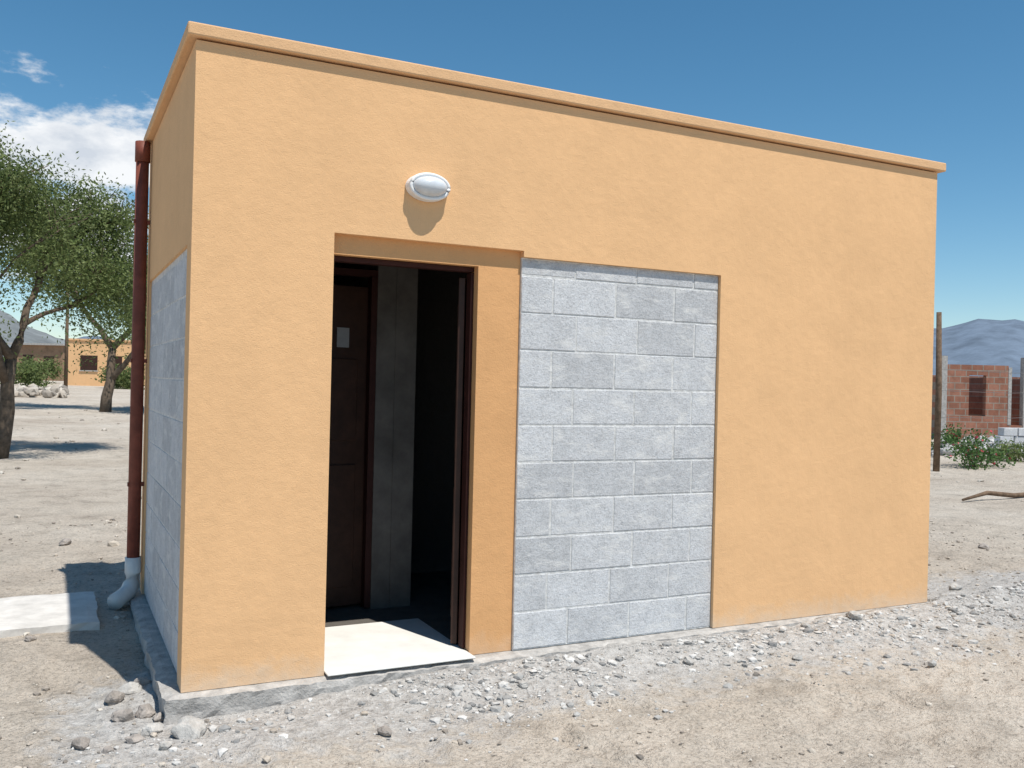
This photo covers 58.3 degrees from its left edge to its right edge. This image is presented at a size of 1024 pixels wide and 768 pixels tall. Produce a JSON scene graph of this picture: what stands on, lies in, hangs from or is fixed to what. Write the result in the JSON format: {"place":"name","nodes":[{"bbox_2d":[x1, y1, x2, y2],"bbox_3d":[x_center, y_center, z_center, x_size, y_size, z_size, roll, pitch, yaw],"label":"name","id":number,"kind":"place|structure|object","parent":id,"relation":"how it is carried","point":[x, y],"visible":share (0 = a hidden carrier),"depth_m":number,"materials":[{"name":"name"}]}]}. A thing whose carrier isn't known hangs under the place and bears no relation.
{"place":"outdoors","nodes":[
{"label":"outdoors","id":0,"kind":"place"},
{"bbox_2d":[0,310,68,356],"bbox_3d":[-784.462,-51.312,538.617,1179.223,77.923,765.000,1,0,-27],"label":"foothills","id":1,"kind":"structure","parent":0,"point":[31,335],"depth_m":1005.92,"materials":[{"name":"grey stone"}]},
{"bbox_2d":[15,345,64,380],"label":"walls","id":2,"kind":"structure","parent":0,"point":[51,350],"depth_m":74.72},
{"bbox_2d":[7,343,64,345],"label":"roof","id":3,"kind":"structure","parent":2,"relation":"on","point":[40,344],"depth_m":74.44,"materials":[{"name":"concrete"}]},
{"bbox_2d":[44,356,53,363],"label":"window","id":4,"kind":"structure","parent":2,"relation":"attached to","point":[50,357],"depth_m":74.65,"materials":[{"name":"brown wood"}]},
{"bbox_2d":[0,591,99,637],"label":"concrete path","id":5,"kind":"structure","parent":0,"point":[58,612],"depth_m":5.46,"materials":[{"name":"grey concrete"}]},
{"bbox_2d":[325,571,457,644],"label":"floor","id":6,"kind":"structure","parent":0,"point":[430,599],"depth_m":5.66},
{"bbox_2d":[338,262,417,608],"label":"partition wall","id":7,"kind":"structure","parent":6,"relation":"on","point":[394,437],"depth_m":5.73,"materials":[{"name":"paint"}]},
{"bbox_2d":[334,267,377,607],"bbox_3d":[-1.065,0.335,5.607,0.438,2.080,0.080,1,0,-27],"label":"door frame","id":8,"kind":"object","parent":7,"relation":"attached to","point":[371,276],"visible":0.55,"depth_m":5.66,"materials":[{"name":"brown wood"}]},
{"bbox_2d":[326,284,367,607],"bbox_3d":[-1.075,0.379,5.629,0.370,1.970,0.035,1,0,-35],"label":"door","id":9,"kind":"structure","parent":8,"relation":"attached to","point":[350,307],"depth_m":5.68,"materials":[{"name":"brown wood"}]},
{"bbox_2d":[326,358,357,588],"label":"door panels","id":10,"kind":"object","parent":9,"relation":"attached to","point":[341,489],"visible":0.56,"depth_m":5.62,"materials":[{"name":"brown wood"}]},
{"bbox_2d":[336,327,348,347],"bbox_3d":[-1.035,-0.285,5.620,0.080,0.120,0.005,1,0,-35],"label":"door notice","id":11,"kind":"object","parent":9,"relation":"attached to","point":[342,337],"depth_m":5.62,"materials":[{"name":"grey paper"}]},
{"bbox_2d":[0,381,1023,767],"bbox_3d":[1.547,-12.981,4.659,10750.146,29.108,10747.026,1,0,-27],"label":"ground","id":12,"kind":"structure","parent":0,"point":[956,723],"depth_m":4.51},
{"bbox_2d":[0,357,42,383],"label":"shrub","id":13,"kind":"object","parent":12,"relation":"on","point":[20,368],"visible":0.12,"depth_m":47.19,"materials":[{"name":"green plant"}]},
{"bbox_2d":[0,353,57,387],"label":"shrub","id":14,"kind":"object","parent":12,"relation":"on","point":[29,377],"visible":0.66,"depth_m":49.69,"materials":[{"name":"green plant"}]},
{"bbox_2d":[24,636,36,641],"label":"rock","id":15,"kind":"object","parent":12,"relation":"on","point":[30,638],"visible":1,"depth_m":5.03,"materials":[{"name":"stone"}]},
{"bbox_2d":[17,351,63,382],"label":"shrub","id":16,"kind":"object","parent":12,"relation":"on","point":[52,370],"visible":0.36,"depth_m":65.78,"materials":[{"name":"green plant"}]},
{"bbox_2d":[14,383,69,397],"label":"stone pile","id":17,"kind":"object","parent":12,"relation":"on","point":[53,391],"visible":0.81,"depth_m":40.73,"materials":[{"name":"white stone"}]},
{"bbox_2d":[59,538,71,545],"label":"rock","id":18,"kind":"object","parent":12,"relation":"on","point":[64,541],"visible":0.93,"depth_m":7.83,"materials":[{"name":"stone"}]},
{"bbox_2d":[64,293,68,386],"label":"utility pole","id":19,"kind":"object","parent":12,"relation":"on","point":[66,359],"visible":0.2,"depth_m":51.93,"materials":[{"name":"brown wood"}]},
{"bbox_2d":[0,227,147,411],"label":"algarrobo tree","id":20,"kind":"object","parent":12,"relation":"on","point":[112,374],"visible":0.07,"depth_m":31.22,"materials":[{"name":"green plant"}]},
{"bbox_2d":[0,120,148,458],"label":"algarrobo tree","id":21,"kind":"object","parent":12,"relation":"on","point":[27,210],"visible":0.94,"depth_m":15.86,"materials":[{"name":"green plant"}]},
{"bbox_2d":[71,737,89,749],"bbox_3d":[-1.753,1.464,3.737,0.095,0.059,0.071,1,0,39],"label":"rock","id":22,"kind":"object","parent":12,"relation":"on","point":[80,743],"visible":1,"depth_m":3.71,"materials":[{"name":"stone"}]},
{"bbox_2d":[68,340,144,385],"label":"walls","id":23,"kind":"structure","parent":12,"relation":"on","point":[77,378],"depth_m":62.16,"materials":[{"name":"orange paint"}]},
{"bbox_2d":[80,355,97,369],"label":"window","id":24,"kind":"structure","parent":23,"relation":"attached to","point":[90,365],"depth_m":62.14,"materials":[{"name":"brown wood"}]},
{"bbox_2d":[69,338,130,341],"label":"roof cap","id":25,"kind":"object","parent":23,"relation":"on","point":[93,339],"visible":0.14,"depth_m":62.09,"materials":[{"name":"paint"}]},
{"bbox_2d":[115,356,121,367],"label":"window","id":26,"kind":"structure","parent":23,"relation":"attached to","point":[118,361],"depth_m":62.37,"materials":[{"name":"brown wood"}]},
{"bbox_2d":[102,746,113,753],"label":"rock","id":27,"kind":"object","parent":12,"relation":"on","point":[106,749],"visible":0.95,"depth_m":3.70,"materials":[{"name":"stone"}]},
{"bbox_2d":[104,690,125,705],"bbox_3d":[-1.853,1.466,4.276,0.081,0.074,0.114,1,0,22],"label":"rock","id":28,"kind":"object","parent":12,"relation":"on","point":[113,697],"visible":0.96,"depth_m":4.24,"materials":[{"name":"stone"}]},
{"bbox_2d":[94,360,144,389],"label":"shrub","id":29,"kind":"object","parent":12,"relation":"on","point":[123,381],"visible":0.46,"depth_m":57.17,"materials":[{"name":"green plant"}]},
{"bbox_2d":[110,708,134,721],"bbox_3d":[-1.715,1.467,4.047,0.103,0.069,0.086,1,0,-18],"label":"rock","id":30,"kind":"object","parent":12,"relation":"on","point":[125,715],"visible":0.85,"depth_m":4.02,"materials":[{"name":"stone"}]},
{"bbox_2d":[118,682,142,694],"bbox_3d":[-1.830,1.464,4.401,0.105,0.069,0.076,1,0,-8],"label":"rock","id":31,"kind":"object","parent":12,"relation":"on","point":[129,688],"visible":0.92,"depth_m":4.38,"materials":[{"name":"grey stone"}]},
{"bbox_2d":[124,734,144,743],"bbox_3d":[-1.567,1.476,3.810,0.061,0.048,0.062,1,0,37],"label":"rock","id":32,"kind":"object","parent":12,"relation":"on","point":[134,738],"visible":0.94,"depth_m":3.80,"materials":[{"name":"stone"}]},
{"bbox_2d":[134,677,151,685],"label":"rock","id":33,"kind":"object","parent":12,"relation":"on","point":[142,681],"visible":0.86,"depth_m":4.47,"materials":[{"name":"stone"}]},
{"bbox_2d":[135,704,155,718],"bbox_3d":[-1.644,1.478,4.116,0.089,0.077,0.100,1,0,-22],"label":"rock","id":34,"kind":"object","parent":12,"relation":"on","point":[143,711],"visible":0.91,"depth_m":4.09,"materials":[{"name":"stone"}]},
{"bbox_2d":[140,723,163,736],"bbox_3d":[-1.533,1.472,3.905,0.074,0.055,0.088,1,0,23],"label":"rock","id":35,"kind":"object","parent":12,"relation":"on","point":[148,729],"visible":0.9,"depth_m":3.89,"materials":[{"name":"grey stone"}]},
{"bbox_2d":[153,712,161,721],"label":"rock","id":36,"kind":"object","parent":12,"relation":"on","point":[157,717],"visible":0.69,"depth_m":4.06,"materials":[{"name":"stone"}]},
{"bbox_2d":[159,741,171,750],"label":"rock","id":37,"kind":"object","parent":12,"relation":"on","point":[164,745],"visible":1,"depth_m":3.70,"materials":[{"name":"grey stone"}]},
{"bbox_2d":[171,716,207,738],"bbox_3d":[-1.371,1.460,3.905,0.129,0.098,0.153,1,0,6],"label":"rock","id":38,"kind":"object","parent":12,"relation":"on","point":[188,727],"visible":0.91,"depth_m":3.85,"materials":[{"name":"grey stone"}]},
{"bbox_2d":[377,725,391,735],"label":"rock","id":39,"kind":"object","parent":12,"relation":"on","point":[384,730],"visible":1,"depth_m":3.85,"materials":[{"name":"stone"}]},
{"bbox_2d":[0,407,1023,546],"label":"field stones","id":40,"kind":"object","parent":12,"relation":"on","point":[113,543],"visible":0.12,"depth_m":15.17,"materials":[{"name":"grey stone"}]},
{"bbox_2d":[519,680,528,688],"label":"rock","id":41,"kind":"object","parent":12,"relation":"on","point":[523,684],"visible":1,"depth_m":4.45,"materials":[{"name":"grey stone"}]},
{"bbox_2d":[128,588,927,724],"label":"foundation slab","id":42,"kind":"structure","parent":12,"relation":"on","point":[176,704],"depth_m":4.47,"materials":[{"name":"concrete"}]},
{"bbox_2d":[140,51,191,593],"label":"side walls","id":43,"kind":"structure","parent":42,"relation":"on","point":[168,199],"depth_m":5.11,"materials":[{"name":"orange paint"}]},
{"bbox_2d":[107,140,150,609],"bbox_3d":[-2.432,-0.077,5.862,0.108,2.982,0.279,1,0,5],"label":"drainpipe","id":44,"kind":"object","parent":43,"relation":"attached to","point":[124,594],"visible":1,"depth_m":5.92,"materials":[{"name":"brown metal"}]},
{"bbox_2d":[144,256,186,672],"bbox_3d":[-1.895,0.373,5.127,0.102,1.990,1.890,1,0,-27],"label":"side block infill","id":45,"kind":"object","parent":43,"relation":"attached to","point":[165,433],"visible":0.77,"depth_m":4.97,"materials":[{"name":"concrete"}]},
{"bbox_2d":[145,249,186,659],"bbox_3d":[-1.887,0.360,5.132,0.112,2.028,1.897,1,0,-27],"label":"side mortar","id":46,"kind":"object","parent":43,"relation":"attached to","point":[175,262],"visible":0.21,"depth_m":4.99,"materials":[{"name":"grey concrete"}]},
{"bbox_2d":[333,262,467,573],"bbox_3d":[0.218,0.030,6.176,4.525,2.790,1.896,1,0,-27],"label":"interior lining","id":47,"kind":"object","parent":43,"relation":"attached to","point":[434,421],"depth_m":6.82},
{"bbox_2d":[450,278,466,643],"bbox_3d":[-0.273,0.409,5.247,0.035,1.950,0.720,1,0,3],"label":"door leaf","id":48,"kind":"object","parent":47,"relation":"attached to","point":[458,460],"visible":0.49,"depth_m":4.89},
{"bbox_2d":[450,316,457,615],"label":"door leaf panels","id":49,"kind":"object","parent":48,"relation":"attached to","point":[454,459],"visible":0.11,"depth_m":4.98,"materials":[{"name":"brown wood"}]},
{"bbox_2d":[324,618,475,676],"bbox_3d":[-0.716,1.390,4.903,0.771,0.009,0.835,1,0,-27],"label":"threshold","id":50,"kind":"object","parent":42,"relation":"on","point":[364,647],"visible":0.76,"depth_m":4.83,"materials":[{"name":"grey concrete"}]},
{"bbox_2d":[177,40,936,692],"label":"front wall","id":51,"kind":"structure","parent":42,"relation":"on","point":[821,264],"depth_m":4.92,"materials":[{"name":"orange paint"}]},
{"bbox_2d":[334,234,520,654],"bbox_3d":[-0.461,0.346,4.719,1.024,2.127,0.110,1,0,-27],"label":"door surround","id":52,"kind":"object","parent":51,"relation":"attached to","point":[493,428],"visible":0.79,"depth_m":4.83,"materials":[{"name":"orange paint"}]},
{"bbox_2d":[334,256,473,647],"bbox_3d":[-0.583,0.380,4.686,0.777,2.005,0.059,1,0,-27],"label":"door frame","id":53,"kind":"object","parent":52,"relation":"attached to","point":[466,439],"visible":0.5,"depth_m":4.83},
{"bbox_2d":[405,172,450,201],"bbox_3d":[-0.406,-0.983,4.568,0.231,0.140,0.099,1,0,-27],"label":"bulkhead wall lamp","id":54,"kind":"object","parent":51,"relation":"attached to","point":[428,187],"visible":1,"depth_m":4.54,"materials":[{"name":"white plastic"}]},
{"bbox_2d":[144,21,945,172],"bbox_3d":[0.257,-1.544,6.190,4.924,0.060,2.278,1,0,-27],"label":"roof cap","id":55,"kind":"object","parent":51,"relation":"on","point":[193,32],"visible":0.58,"depth_m":4.83,"materials":[{"name":"paint"}]},
{"bbox_2d":[511,258,717,650],"bbox_3d":[0.593,0.387,5.224,1.314,2.093,0.104,1,0,-27],"label":"front mortar","id":56,"kind":"object","parent":51,"relation":"attached to","point":[613,460],"visible":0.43,"depth_m":5.14,"materials":[{"name":"grey concrete"}]},
{"bbox_2d":[513,259,717,648],"bbox_3d":[0.596,0.387,5.220,1.310,2.081,0.101,1,0,-27],"label":"front block infill","id":57,"kind":"object","parent":51,"relation":"attached to","point":[570,443],"visible":0.8,"depth_m":5.15,"materials":[{"name":"concrete"}]},
{"bbox_2d":[58,581,1023,767],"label":"cement debris","id":58,"kind":"object","parent":12,"relation":"on","point":[457,690],"visible":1,"depth_m":4.74,"materials":[{"name":"grey concrete"}]},
{"bbox_2d":[590,687,600,693],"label":"rock","id":59,"kind":"object","parent":12,"relation":"on","point":[597,690],"visible":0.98,"depth_m":4.42,"materials":[{"name":"grey stone"}]},
{"bbox_2d":[683,656,694,664],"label":"rock","id":60,"kind":"object","parent":12,"relation":"on","point":[688,660],"visible":1,"depth_m":4.85,"materials":[{"name":"grey stone"}]},
{"bbox_2d":[792,653,802,660],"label":"rock","id":61,"kind":"object","parent":12,"relation":"on","point":[798,657],"visible":1,"depth_m":5.04,"materials":[{"name":"grey stone"}]},
{"bbox_2d":[845,611,862,619],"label":"rock","id":62,"kind":"object","parent":12,"relation":"on","point":[854,615],"visible":0.99,"depth_m":5.70,"materials":[{"name":"grey stone"}]},
{"bbox_2d":[931,423,966,451],"bbox_3d":[9.929,1.264,21.043,1.030,0.750,0.751,1,0,-27],"label":"shrub","id":63,"kind":"object","parent":12,"relation":"on","point":[955,431],"visible":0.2,"depth_m":20.97,"materials":[{"name":"green plant"}]},
{"bbox_2d":[949,583,962,589],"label":"rock","id":64,"kind":"object","parent":12,"relation":"on","point":[953,586],"visible":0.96,"depth_m":6.51,"materials":[{"name":"grey stone"}]},
{"bbox_2d":[931,375,1019,437],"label":"side walls","id":65,"kind":"structure","parent":12,"relation":"on","point":[975,395],"depth_m":28.46,"materials":[{"name":"red brick"}]},
{"bbox_2d":[932,425,1018,469],"bbox_3d":[9.131,1.244,18.032,1.808,0.847,1.289,1,0,-20],"label":"flowering shrub","id":66,"kind":"object","parent":12,"relation":"on","point":[971,455],"visible":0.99,"depth_m":17.86,"materials":[{"name":"green plant"}]},
{"bbox_2d":[931,435,1022,456],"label":"rubble pile","id":67,"kind":"object","parent":12,"relation":"on","point":[949,453],"visible":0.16,"depth_m":20.92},
{"bbox_2d":[933,312,1023,471],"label":"wire fence","id":68,"kind":"object","parent":12,"relation":"on","point":[937,430],"visible":0.9,"depth_m":16.97,"materials":[{"name":"brown wood"}]},
{"bbox_2d":[941,356,1023,436],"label":"concrete columns","id":69,"kind":"structure","parent":12,"relation":"on","point":[944,393],"depth_m":26.99,"materials":[{"name":"grey concrete"}]},
{"bbox_2d":[978,543,988,548],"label":"rock","id":70,"kind":"object","parent":12,"relation":"on","point":[984,546],"visible":0.93,"depth_m":8.87,"materials":[{"name":"stone"}]},
{"bbox_2d":[946,364,1022,439],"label":"front wall","id":71,"kind":"structure","parent":12,"relation":"on","point":[994,410],"depth_m":27.00,"materials":[{"name":"red brick"}]},
{"bbox_2d":[962,491,1023,500],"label":"fallen branch","id":72,"kind":"object","parent":12,"relation":"on","point":[1004,494],"visible":1,"depth_m":13.12,"materials":[{"name":"brown wood"}]},
{"bbox_2d":[989,438,1023,461],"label":"shrub","id":73,"kind":"object","parent":12,"relation":"on","point":[1016,449],"visible":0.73,"depth_m":19.36,"materials":[{"name":"green plant"}]},
{"bbox_2d":[990,427,1023,447],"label":"concrete block stack","id":74,"kind":"object","parent":12,"relation":"on","point":[1007,434],"visible":0.44,"depth_m":22.08,"materials":[{"name":"white concrete"}]},
{"bbox_2d":[0,518,1023,767],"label":"gravel","id":75,"kind":"structure","parent":0,"point":[460,742],"depth_m":4.37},
{"bbox_2d":[0,0,1023,339],"label":"sky","id":76,"kind":"structure","parent":0,"point":[942,81],"materials":[{"name":"blue"}]},
{"bbox_2d":[76,319,1023,376],"bbox_3d":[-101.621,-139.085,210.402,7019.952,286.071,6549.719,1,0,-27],"label":"distant hills","id":77,"kind":"structure","parent":0,"point":[986,342],"depth_m":2794.39,"materials":[{"name":"grey stone"}]}
]}

